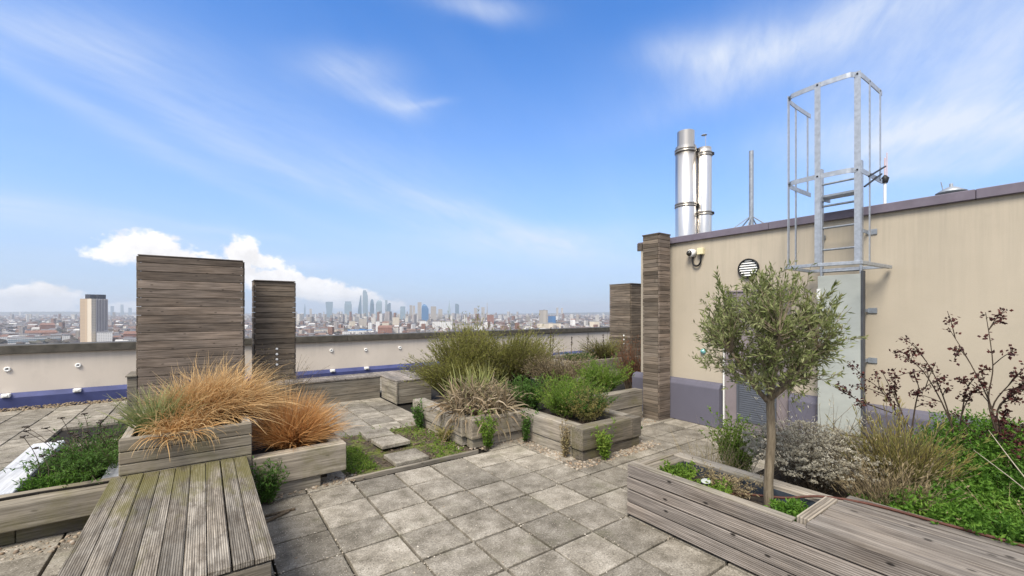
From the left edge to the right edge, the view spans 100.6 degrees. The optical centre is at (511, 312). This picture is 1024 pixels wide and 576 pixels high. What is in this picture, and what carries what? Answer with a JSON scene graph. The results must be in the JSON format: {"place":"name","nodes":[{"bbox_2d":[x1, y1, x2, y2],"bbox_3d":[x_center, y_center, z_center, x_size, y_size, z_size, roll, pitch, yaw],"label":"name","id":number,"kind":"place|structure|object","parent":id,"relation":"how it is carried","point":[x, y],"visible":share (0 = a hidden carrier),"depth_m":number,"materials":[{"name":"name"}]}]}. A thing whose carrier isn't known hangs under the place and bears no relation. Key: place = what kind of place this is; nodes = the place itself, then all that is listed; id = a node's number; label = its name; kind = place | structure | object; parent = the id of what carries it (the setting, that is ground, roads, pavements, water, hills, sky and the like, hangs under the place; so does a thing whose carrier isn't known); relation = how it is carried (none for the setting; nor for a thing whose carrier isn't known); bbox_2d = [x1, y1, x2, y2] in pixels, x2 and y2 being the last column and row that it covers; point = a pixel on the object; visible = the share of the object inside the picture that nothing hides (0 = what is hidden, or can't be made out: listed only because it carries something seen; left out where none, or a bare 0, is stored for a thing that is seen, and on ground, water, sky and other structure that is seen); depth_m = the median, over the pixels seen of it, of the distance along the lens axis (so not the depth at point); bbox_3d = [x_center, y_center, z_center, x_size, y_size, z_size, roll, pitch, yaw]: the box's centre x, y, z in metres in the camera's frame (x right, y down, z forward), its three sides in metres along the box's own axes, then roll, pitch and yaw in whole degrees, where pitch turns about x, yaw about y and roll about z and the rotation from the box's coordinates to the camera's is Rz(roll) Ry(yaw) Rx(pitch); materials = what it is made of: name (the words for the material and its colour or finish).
{"place":"outdoors","nodes":[
{"label":"outdoors","id":0,"kind":"place"},
{"bbox_2d":[239,383,364,451],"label":"ornamental grass","id":1,"kind":"object","parent":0,"point":[312,426],"depth_m":4.30,"materials":[{"name":"orange plant"}]},
{"bbox_2d":[0,315,604,344],"bbox_3d":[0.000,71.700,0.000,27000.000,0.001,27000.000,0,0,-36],"label":"ground","id":2,"kind":"structure","parent":0,"point":[512,326],"depth_m":2390.82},
{"bbox_2d":[7,336,60,343],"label":"office block","id":3,"kind":"structure","parent":2,"relation":"on","point":[19,339],"depth_m":973.13,"materials":[{"name":"grey glass"}]},
{"bbox_2d":[25,330,57,333],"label":"city block","id":4,"kind":"structure","parent":2,"relation":"on","point":[42,331],"depth_m":1183.80,"materials":[{"name":"red brick"}]},
{"bbox_2d":[39,323,54,329],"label":"city block","id":5,"kind":"structure","parent":2,"relation":"on","point":[46,325],"depth_m":1499.97,"materials":[{"name":"red brick"}]},
{"bbox_2d":[80,294,107,341],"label":"tower block","id":6,"kind":"structure","parent":2,"relation":"on","point":[93,314],"depth_m":905.82,"materials":[{"name":"concrete"}]},
{"bbox_2d":[96,331,111,341],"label":"city block","id":7,"kind":"structure","parent":2,"relation":"on","point":[104,336],"depth_m":899.97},
{"bbox_2d":[123,331,135,336],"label":"city block","id":8,"kind":"structure","parent":2,"relation":"on","point":[129,333],"depth_m":1080.99,"materials":[{"name":"red brick"}]},
{"bbox_2d":[0,315,609,343],"bbox_3d":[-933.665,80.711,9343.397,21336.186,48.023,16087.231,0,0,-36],"label":"distant trees","id":9,"kind":"object","parent":2,"relation":"on","point":[72,339],"visible":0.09,"depth_m":1881.55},
{"bbox_2d":[0,311,610,340],"bbox_3d":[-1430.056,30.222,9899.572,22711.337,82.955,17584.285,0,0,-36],"label":"distant houses","id":10,"kind":"structure","parent":2,"relation":"on","point":[382,317],"depth_m":2600.25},
{"bbox_2d":[326,302,332,316],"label":"skyline tower","id":11,"kind":"structure","parent":2,"relation":"on","point":[329,306],"depth_m":4300.70,"materials":[{"name":"blue glass"}]},
{"bbox_2d":[348,329,371,333],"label":"city block","id":12,"kind":"structure","parent":2,"relation":"on","point":[358,331],"depth_m":1378.70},
{"bbox_2d":[359,318,366,327],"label":"city block","id":13,"kind":"structure","parent":2,"relation":"on","point":[363,322],"depth_m":1801.11,"materials":[{"name":"concrete"}]},
{"bbox_2d":[378,325,391,332],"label":"city block","id":14,"kind":"structure","parent":2,"relation":"on","point":[386,328],"depth_m":1252.05,"materials":[{"name":"red brick"}]},
{"bbox_2d":[431,306,435,320],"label":"skyline tower","id":15,"kind":"structure","parent":2,"relation":"on","point":[433,312],"depth_m":3300.06,"materials":[{"name":"concrete"}]},
{"bbox_2d":[432,321,451,329],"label":"city block","id":16,"kind":"structure","parent":2,"relation":"on","point":[442,324],"depth_m":1750.54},
{"bbox_2d":[539,310,547,322],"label":"city block","id":17,"kind":"structure","parent":2,"relation":"on","point":[543,316],"depth_m":2099.97,"materials":[{"name":"concrete"}]},
{"bbox_2d":[537,322,560,328],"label":"city block","id":18,"kind":"structure","parent":2,"relation":"on","point":[546,325],"depth_m":1650.79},
{"bbox_2d":[0,314,609,340],"bbox_3d":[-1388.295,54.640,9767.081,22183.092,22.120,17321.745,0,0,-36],"label":"distant roofs","id":19,"kind":"structure","parent":0,"point":[68,321],"depth_m":1849.54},
{"bbox_2d":[0,312,609,314],"bbox_3d":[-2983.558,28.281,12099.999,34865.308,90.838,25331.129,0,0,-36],"label":"hills","id":20,"kind":"structure","parent":0,"point":[125,313],"depth_m":11828.33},
{"bbox_2d":[3,376,624,575],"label":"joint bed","id":21,"kind":"object","parent":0,"point":[405,406],"depth_m":6.31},
{"bbox_2d":[0,381,332,411],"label":"gravel margin","id":22,"kind":"object","parent":21,"relation":"on","point":[52,406],"visible":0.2,"depth_m":7.75,"materials":[{"name":"gravel"}]},
{"bbox_2d":[230,349,329,416],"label":"ornamental grass","id":23,"kind":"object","parent":21,"relation":"on","point":[301,380],"depth_m":6.87,"materials":[{"name":"plant"}]},
{"bbox_2d":[0,327,610,409],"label":"parapet wall","id":24,"kind":"structure","parent":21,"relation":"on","point":[41,374],"depth_m":8.50,"materials":[{"name":"paint"}]},
{"bbox_2d":[340,424,470,477],"bbox_3d":[-1.545,1.717,5.435,1.510,0.022,1.650,0,0,-36],"label":"mulch bed","id":25,"kind":"object","parent":21,"relation":"on","point":[376,450],"visible":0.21,"depth_m":5.32,"materials":[{"name":"wood"}]},
{"bbox_2d":[359,427,394,440],"bbox_3d":[-1.865,1.678,5.851,0.370,0.044,0.420,0,0,-33],"label":"stepping stone","id":26,"kind":"object","parent":25,"relation":"on","point":[369,435],"visible":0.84,"depth_m":5.80,"materials":[{"name":"stone"}]},
{"bbox_2d":[371,434,409,449],"bbox_3d":[-1.548,1.648,5.414,0.370,0.044,0.370,0,0,-39],"label":"stepping stone","id":27,"kind":"object","parent":25,"relation":"on","point":[391,441],"visible":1,"depth_m":5.34,"materials":[{"name":"stone"}]},
{"bbox_2d":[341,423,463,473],"bbox_3d":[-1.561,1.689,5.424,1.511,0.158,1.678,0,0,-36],"label":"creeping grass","id":28,"kind":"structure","parent":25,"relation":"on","point":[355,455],"depth_m":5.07,"materials":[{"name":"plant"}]},
{"bbox_2d":[384,448,428,466],"bbox_3d":[-1.226,1.678,4.919,0.411,0.044,0.381,0,0,-36],"label":"stepping stone","id":29,"kind":"object","parent":25,"relation":"on","point":[405,457],"visible":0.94,"depth_m":4.87,"materials":[{"name":"stone"}]},
{"bbox_2d":[411,398,425,427],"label":"weed","id":30,"kind":"object","parent":25,"relation":"on","point":[419,415],"visible":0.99,"depth_m":6.21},
{"bbox_2d":[434,424,453,440],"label":"weed","id":31,"kind":"object","parent":25,"relation":"on","point":[440,433],"visible":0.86,"depth_m":5.60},
{"bbox_2d":[347,449,478,482],"bbox_3d":[-1.041,1.706,4.750,1.540,0.048,0.040,0,0,-36],"label":"edging board","id":32,"kind":"object","parent":21,"relation":"on","point":[412,466],"visible":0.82,"depth_m":4.68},
{"bbox_2d":[533,353,640,381],"bbox_3d":[2.305,1.450,11.798,3.200,0.500,1.620,0,0,-36],"label":"planter","id":33,"kind":"object","parent":21,"relation":"on","point":[602,361],"visible":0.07,"depth_m":10.93,"materials":[{"name":"wood"}]},
{"bbox_2d":[550,327,603,363],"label":"seed stalks","id":34,"kind":"object","parent":33,"relation":"in","point":[571,342],"visible":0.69,"depth_m":11.28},
{"bbox_2d":[561,349,594,360],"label":"herb","id":35,"kind":"object","parent":33,"relation":"in","point":[578,356],"visible":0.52,"depth_m":10.68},
{"bbox_2d":[578,334,625,358],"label":"grass tuft","id":36,"kind":"object","parent":33,"relation":"in","point":[607,349],"visible":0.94,"depth_m":11.03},
{"bbox_2d":[610,283,640,357],"bbox_3d":[3.269,0.456,11.954,0.716,2.488,0.780,0,0,-36],"label":"timber screen","id":37,"kind":"object","parent":33,"relation":"on","point":[625,307],"visible":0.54,"depth_m":11.67,"materials":[{"name":"brown wood"}]},
{"bbox_2d":[611,333,640,388],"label":"shrub","id":38,"kind":"object","parent":21,"relation":"on","point":[630,357],"visible":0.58,"depth_m":9.20,"materials":[{"name":"brown plant"}]},
{"bbox_2d":[632,181,1023,442],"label":"penthouse","id":39,"kind":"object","parent":21,"relation":"on","point":[958,254],"visible":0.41,"depth_m":4.66,"materials":[{"name":"paint"}]},
{"bbox_2d":[674,129,698,236],"bbox_3d":[3.206,-2.220,7.836,0.567,2.200,0.567,0,0,-36],"label":"flue","id":40,"kind":"object","parent":39,"relation":"on","point":[685,154],"visible":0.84,"depth_m":7.69,"materials":[{"name":"silver metal"}]},
{"bbox_2d":[686,248,704,266],"bbox_3d":[2.825,-0.844,6.562,0.146,0.286,0.257,0,0,-36],"label":"security camera","id":41,"kind":"object","parent":39,"relation":"attached to","point":[692,253],"visible":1,"depth_m":6.56,"materials":[{"name":"white plastic"}]},
{"bbox_2d":[738,258,759,278],"bbox_3d":[3.319,-0.611,5.960,0.044,0.283,0.283,0,0,-36],"label":"air vent","id":42,"kind":"object","parent":39,"relation":"attached to","point":[745,266],"visible":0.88,"depth_m":5.97,"materials":[{"name":"white metal"}]},
{"bbox_2d":[725,291,787,435],"bbox_3d":[3.363,0.705,5.874,0.043,1.970,0.830,0,0,-36],"label":"door","id":43,"kind":"structure","parent":39,"relation":"in","point":[738,400],"depth_m":5.94,"materials":[{"name":"metal"}]},
{"bbox_2d":[785,70,891,441],"bbox_3d":[3.625,-0.372,4.741,0.956,4.105,0.756,0,0,-36],"label":"cage ladder","id":44,"kind":"object","parent":39,"relation":"attached to","point":[851,287],"visible":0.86,"depth_m":4.80,"materials":[{"name":"metal"}]},
{"bbox_3d":[9.976,-1.111,6.259,10.500,0.022,10.400,0,0,-36],"label":"roof membrane","id":45,"kind":"object","parent":39,"relation":"on","visible":0},
{"bbox_2d":[697,134,713,232],"bbox_3d":[3.519,-2.185,7.779,0.403,2.130,0.403,0,0,-36],"label":"flue","id":46,"kind":"object","parent":45,"relation":"on","point":[705,154],"visible":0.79,"depth_m":7.67,"materials":[{"name":"silver metal"}]},
{"bbox_2d":[734,150,763,227],"bbox_3d":[4.329,-2.015,7.666,1.093,1.790,1.050,0,0,-36],"label":"roof mast","id":47,"kind":"object","parent":45,"relation":"on","point":[751,217],"visible":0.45,"depth_m":7.64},
{"bbox_2d":[881,153,888,203],"bbox_3d":[4.734,-1.570,5.393,0.083,0.900,0.083,0,0,-14],"label":"roof aerial","id":48,"kind":"object","parent":45,"relation":"on","point":[885,178],"visible":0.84,"depth_m":5.38,"materials":[{"name":"white plastic"}]},
{"bbox_2d":[935,182,967,194],"bbox_3d":[5.808,-1.435,5.617,0.310,0.631,0.310,0,0,-36],"label":"roof cowl","id":49,"kind":"object","parent":45,"relation":"on","point":[951,188],"visible":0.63,"depth_m":5.55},
{"bbox_2d":[755,433,1020,498],"bbox_3d":[5.124,1.560,1.096,2.520,0.320,7.750,0,0,-36],"label":"planting bed","id":50,"kind":"object","parent":21,"relation":"on","point":[779,478],"depth_m":3.53,"materials":[{"name":"soil"}]},
{"bbox_2d":[659,420,776,487],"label":"dry grass","id":51,"kind":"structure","parent":50,"relation":"on","point":[730,463],"depth_m":3.85,"materials":[{"name":"plant"}]},
{"bbox_2d":[738,386,921,494],"bbox_3d":[2.515,1.051,3.484,1.128,0.862,1.172,0,0,-2],"label":"shrub","id":52,"kind":"object","parent":50,"relation":"on","point":[803,471],"visible":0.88,"depth_m":3.34,"materials":[{"name":"plant"}]},
{"bbox_2d":[800,436,977,524],"bbox_3d":[2.559,1.194,2.893,0.800,0.616,0.760,0,0,15],"label":"shrub","id":53,"kind":"object","parent":50,"relation":"on","point":[862,489],"visible":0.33,"depth_m":2.93,"materials":[{"name":"plant"}]},
{"bbox_2d":[833,360,950,448],"bbox_3d":[3.345,0.904,3.799,0.286,0.994,0.826,0,0,-36],"label":"purple shrub","id":54,"kind":"object","parent":50,"relation":"on","point":[894,387],"visible":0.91,"depth_m":3.77,"materials":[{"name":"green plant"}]},
{"bbox_2d":[825,378,1010,490],"bbox_3d":[2.943,0.995,3.125,0.974,1.014,0.934,0,0,-36],"label":"shrub","id":55,"kind":"object","parent":50,"relation":"on","point":[885,447],"visible":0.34,"depth_m":3.06,"materials":[{"name":"plant"}]},
{"bbox_2d":[848,404,1023,545],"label":"ground cover","id":56,"kind":"object","parent":50,"relation":"on","point":[972,514],"visible":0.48,"depth_m":2.83,"materials":[{"name":"green plant"}]},
{"bbox_2d":[868,428,1023,533],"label":"dry stems","id":57,"kind":"object","parent":50,"relation":"on","point":[972,494],"visible":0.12,"depth_m":2.70,"materials":[{"name":"plant"}]},
{"bbox_2d":[887,335,1013,443],"bbox_3d":[3.594,0.800,3.509,0.320,1.202,0.751,0,0,-30],"label":"purple shrub","id":58,"kind":"object","parent":50,"relation":"on","point":[1004,413],"visible":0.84,"depth_m":3.52,"materials":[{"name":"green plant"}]},
{"bbox_2d":[943,307,1023,478],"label":"purple shrub","id":59,"kind":"object","parent":50,"relation":"on","point":[1018,389],"visible":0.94,"depth_m":3.20,"materials":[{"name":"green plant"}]},
{"bbox_2d":[948,409,1023,495],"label":"purple shrub","id":60,"kind":"object","parent":50,"relation":"on","point":[1009,436],"visible":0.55,"depth_m":3.08,"materials":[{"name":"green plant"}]},
{"bbox_2d":[974,430,1023,488],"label":"bare twigs","id":61,"kind":"object","parent":50,"relation":"on","point":[1009,458],"visible":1,"depth_m":2.70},
{"bbox_2d":[344,301,351,314],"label":"skyline tower","id":62,"kind":"structure","parent":0,"point":[347,306],"depth_m":4297.89,"materials":[{"name":"blue glass"}]},
{"bbox_2d":[363,290,367,316],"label":"skyline tower","id":63,"kind":"structure","parent":0,"point":[365,302],"depth_m":4450.70,"materials":[{"name":"blue glass"}]},
{"bbox_2d":[370,299,373,315],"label":"skyline tower","id":64,"kind":"structure","parent":0,"point":[372,307],"depth_m":4301.29,"materials":[{"name":"blue glass"}]},
{"bbox_2d":[376,300,381,317],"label":"skyline tower","id":65,"kind":"structure","parent":0,"point":[378,305],"depth_m":4201.18,"materials":[{"name":"blue glass"}]},
{"bbox_2d":[0,375,787,575],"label":"paving","id":66,"kind":"structure","parent":0,"point":[592,501],"depth_m":3.50,"materials":[{"name":"stone"}]},
{"bbox_2d":[0,439,118,545],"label":"sleeper planter","id":67,"kind":"object","parent":66,"relation":"on","point":[26,515],"visible":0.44,"depth_m":3.22,"materials":[{"name":"wood"}]},
{"bbox_2d":[0,409,129,491],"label":"herb","id":68,"kind":"object","parent":67,"relation":"in","point":[92,459],"visible":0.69,"depth_m":3.59,"materials":[{"name":"green plant"}]},
{"bbox_2d":[57,456,275,575],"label":"deck bench","id":69,"kind":"object","parent":66,"relation":"on","point":[202,519],"visible":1,"depth_m":2.50,"materials":[{"name":"wood"}]},
{"bbox_2d":[125,254,244,420],"bbox_3d":[-5.477,0.399,7.213,1.558,2.603,0.630,0,0,-36],"label":"timber screen","id":70,"kind":"object","parent":66,"relation":"on","point":[191,307],"visible":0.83,"depth_m":6.94,"materials":[{"name":"wood"}]},
{"bbox_2d":[118,413,251,476],"bbox_3d":[-3.108,1.344,4.125,0.880,0.712,1.472,0,0,-36],"label":"raised planter","id":71,"kind":"object","parent":66,"relation":"on","point":[234,440],"visible":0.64,"depth_m":3.52,"materials":[{"name":"wood"}]},
{"bbox_2d":[97,378,213,434],"bbox_3d":[-3.086,0.810,3.700,0.814,0.480,0.840,0,0,4],"label":"grass tuft","id":72,"kind":"object","parent":71,"relation":"in","point":[150,411],"visible":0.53,"depth_m":3.60,"materials":[{"name":"plant"}]},
{"bbox_2d":[120,399,238,459],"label":"ornamental grass","id":73,"kind":"object","parent":71,"relation":"in","point":[195,423],"depth_m":3.52,"materials":[{"name":"plant"}]},
{"bbox_2d":[110,366,272,433],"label":"ornamental grass","id":74,"kind":"object","parent":71,"relation":"in","point":[200,398],"depth_m":3.90,"materials":[{"name":"plant"}]},
{"bbox_2d":[148,351,311,438],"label":"ornamental grass","id":75,"kind":"object","parent":71,"relation":"in","point":[252,404],"depth_m":4.13,"materials":[{"name":"plant"}]},
{"bbox_2d":[250,456,289,504],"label":"weed","id":76,"kind":"object","parent":66,"relation":"on","point":[267,493],"visible":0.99,"depth_m":3.75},
{"bbox_2d":[252,280,295,380],"bbox_3d":[-4.620,0.548,8.250,0.714,2.303,0.440,0,0,-36],"label":"timber screen","id":77,"kind":"object","parent":66,"relation":"on","point":[273,315],"visible":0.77,"depth_m":8.10,"materials":[{"name":"brown wood"}]},
{"bbox_2d":[264,508,295,522],"bbox_3d":[-1.982,1.690,3.536,0.126,0.024,0.320,0,0,26],"label":"broken stick","id":78,"kind":"object","parent":66,"relation":"on","point":[278,514],"visible":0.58,"depth_m":3.54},
{"bbox_2d":[251,419,345,496],"bbox_3d":[-2.484,1.508,4.709,0.813,0.385,1.660,0,0,-36],"label":"sleeper planter","id":79,"kind":"object","parent":66,"relation":"on","point":[307,466],"visible":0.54,"depth_m":4.08,"materials":[{"name":"wood"}]},
{"bbox_2d":[0,416,660,559],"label":"planter edge pebbles","id":80,"kind":"object","parent":66,"relation":"on","point":[325,484],"visible":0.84,"depth_m":4.77,"materials":[{"name":"gravel"}]},
{"bbox_2d":[240,370,430,405],"bbox_3d":[-3.362,1.481,7.770,3.500,0.438,1.382,0,0,-36],"label":"corner bench","id":81,"kind":"object","parent":66,"relation":"on","point":[395,387],"visible":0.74,"depth_m":8.09,"materials":[{"name":"wood"}]},
{"bbox_2d":[274,457,673,575],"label":"joint grit","id":82,"kind":"object","parent":66,"relation":"on","point":[451,515],"visible":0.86,"depth_m":3.42,"materials":[{"name":"gravel"}]},
{"bbox_2d":[469,407,498,449],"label":"weed","id":83,"kind":"object","parent":66,"relation":"on","point":[487,439],"visible":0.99,"depth_m":5.25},
{"bbox_2d":[413,379,642,460],"bbox_3d":[0.149,1.450,6.795,2.970,0.500,3.980,0,0,-36],"label":"stepped planter","id":84,"kind":"object","parent":66,"relation":"on","point":[625,411],"visible":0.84,"depth_m":5.41,"materials":[{"name":"wood"}]},
{"bbox_2d":[398,345,516,394],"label":"shrub","id":85,"kind":"object","parent":84,"relation":"in","point":[433,373],"visible":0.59,"depth_m":7.34,"materials":[{"name":"plant"}]},
{"bbox_2d":[422,307,514,372],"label":"shrub","id":86,"kind":"object","parent":84,"relation":"in","point":[461,349],"visible":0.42,"depth_m":7.82,"materials":[{"name":"plant"}]},
{"bbox_2d":[424,362,540,443],"bbox_3d":[-0.421,1.233,6.009,1.607,1.023,1.830,0,0,-36],"label":"strap plant","id":87,"kind":"object","parent":84,"relation":"in","point":[484,397],"visible":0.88,"depth_m":5.74,"materials":[{"name":"plant"}]},
{"bbox_2d":[429,314,570,384],"bbox_3d":[0.094,0.712,8.374,2.828,1.382,2.600,0,0,-36],"label":"shrub","id":88,"kind":"object","parent":84,"relation":"in","point":[521,351],"visible":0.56,"depth_m":8.04,"materials":[{"name":"plant"}]},
{"bbox_2d":[503,370,558,409],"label":"shrub","id":89,"kind":"object","parent":84,"relation":"on","point":[529,401],"visible":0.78,"depth_m":5.95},
{"bbox_2d":[515,342,600,388],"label":"shrub","id":90,"kind":"object","parent":84,"relation":"on","point":[561,369],"visible":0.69,"depth_m":7.59,"materials":[{"name":"plant"}]},
{"bbox_2d":[524,370,604,419],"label":"shrub","id":91,"kind":"object","parent":84,"relation":"in","point":[552,403],"visible":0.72,"depth_m":5.60,"materials":[{"name":"plant"}]},
{"bbox_2d":[543,372,603,390],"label":"shrub","id":92,"kind":"object","parent":84,"relation":"on","point":[569,380],"visible":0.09,"depth_m":6.64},
{"bbox_2d":[555,373,621,422],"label":"shrub","id":93,"kind":"object","parent":84,"relation":"on","point":[586,410],"visible":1,"depth_m":5.41,"materials":[{"name":"plant"}]},
{"bbox_2d":[570,350,634,392],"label":"shrub","id":94,"kind":"object","parent":84,"relation":"in","point":[607,378],"visible":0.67,"depth_m":6.87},
{"bbox_2d":[521,405,538,442],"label":"weed","id":95,"kind":"object","parent":66,"relation":"on","point":[525,426],"visible":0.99,"depth_m":5.53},
{"bbox_2d":[558,418,571,456],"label":"weed","id":96,"kind":"object","parent":66,"relation":"on","point":[564,447],"visible":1,"depth_m":4.97,"materials":[{"name":"plant"}]},
{"bbox_2d":[591,416,616,460],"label":"weed","id":97,"kind":"object","parent":66,"relation":"on","point":[604,446],"visible":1,"depth_m":4.87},
{"bbox_2d":[637,232,670,420],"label":"timber pillar","id":98,"kind":"structure","parent":66,"relation":"on","point":[654,248],"depth_m":6.75,"materials":[{"name":"wood"}]},
{"bbox_2d":[699,405,763,471],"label":"shrub","id":99,"kind":"object","parent":66,"relation":"on","point":[738,444],"visible":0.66,"depth_m":4.20,"materials":[{"name":"plant"}]},
{"bbox_2d":[627,450,1023,575],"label":"planter bench","id":100,"kind":"object","parent":66,"relation":"on","point":[827,536],"visible":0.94,"depth_m":2.60,"materials":[{"name":"wood"}]},
{"bbox_2d":[657,459,700,481],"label":"herb","id":101,"kind":"object","parent":100,"relation":"in","point":[680,470],"visible":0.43,"depth_m":3.43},
{"bbox_2d":[700,478,711,486],"bbox_3d":[1.478,1.341,3.234,0.086,0.137,0.080,0,0,-36],"label":"garden spotlight","id":102,"kind":"object","parent":100,"relation":"in","point":[703,480],"visible":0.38,"depth_m":3.22,"materials":[{"name":"white plastic"}]},
{"bbox_2d":[696,476,736,493],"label":"herb","id":103,"kind":"object","parent":100,"relation":"in","point":[718,486],"visible":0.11,"depth_m":3.14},
{"bbox_2d":[691,457,762,499],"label":"herb","id":104,"kind":"object","parent":100,"relation":"in","point":[712,477],"visible":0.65,"depth_m":3.20,"materials":[{"name":"plant"}]},
{"bbox_2d":[688,253,868,508],"bbox_3d":[1.780,0.544,2.959,1.025,1.917,0.997,0,0,15],"label":"olive tree","id":105,"kind":"object","parent":100,"relation":"in","point":[772,320],"visible":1,"depth_m":2.81,"materials":[{"name":"green plant"}]},
{"bbox_2d":[763,497,808,521],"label":"herb","id":106,"kind":"object","parent":100,"relation":"in","point":[793,506],"visible":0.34,"depth_m":2.79,"materials":[{"name":"green plant"}]},
{"bbox_2d":[730,493,1023,546],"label":"irrigation hose","id":107,"kind":"object","parent":100,"relation":"on","point":[898,511],"visible":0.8,"depth_m":2.63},
{"bbox_2d":[400,306,404,318],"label":"skyline tower","id":108,"kind":"structure","parent":0,"point":[402,311],"depth_m":3999.29,"materials":[{"name":"blue glass"}]},
{"bbox_2d":[422,304,428,320],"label":"skyline tower","id":109,"kind":"structure","parent":0,"point":[425,313],"depth_m":3300.59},
{"bbox_2d":[0,0,1023,313],"label":"sky","id":110,"kind":"structure","parent":0,"point":[499,156],"materials":[{"name":"blue"}]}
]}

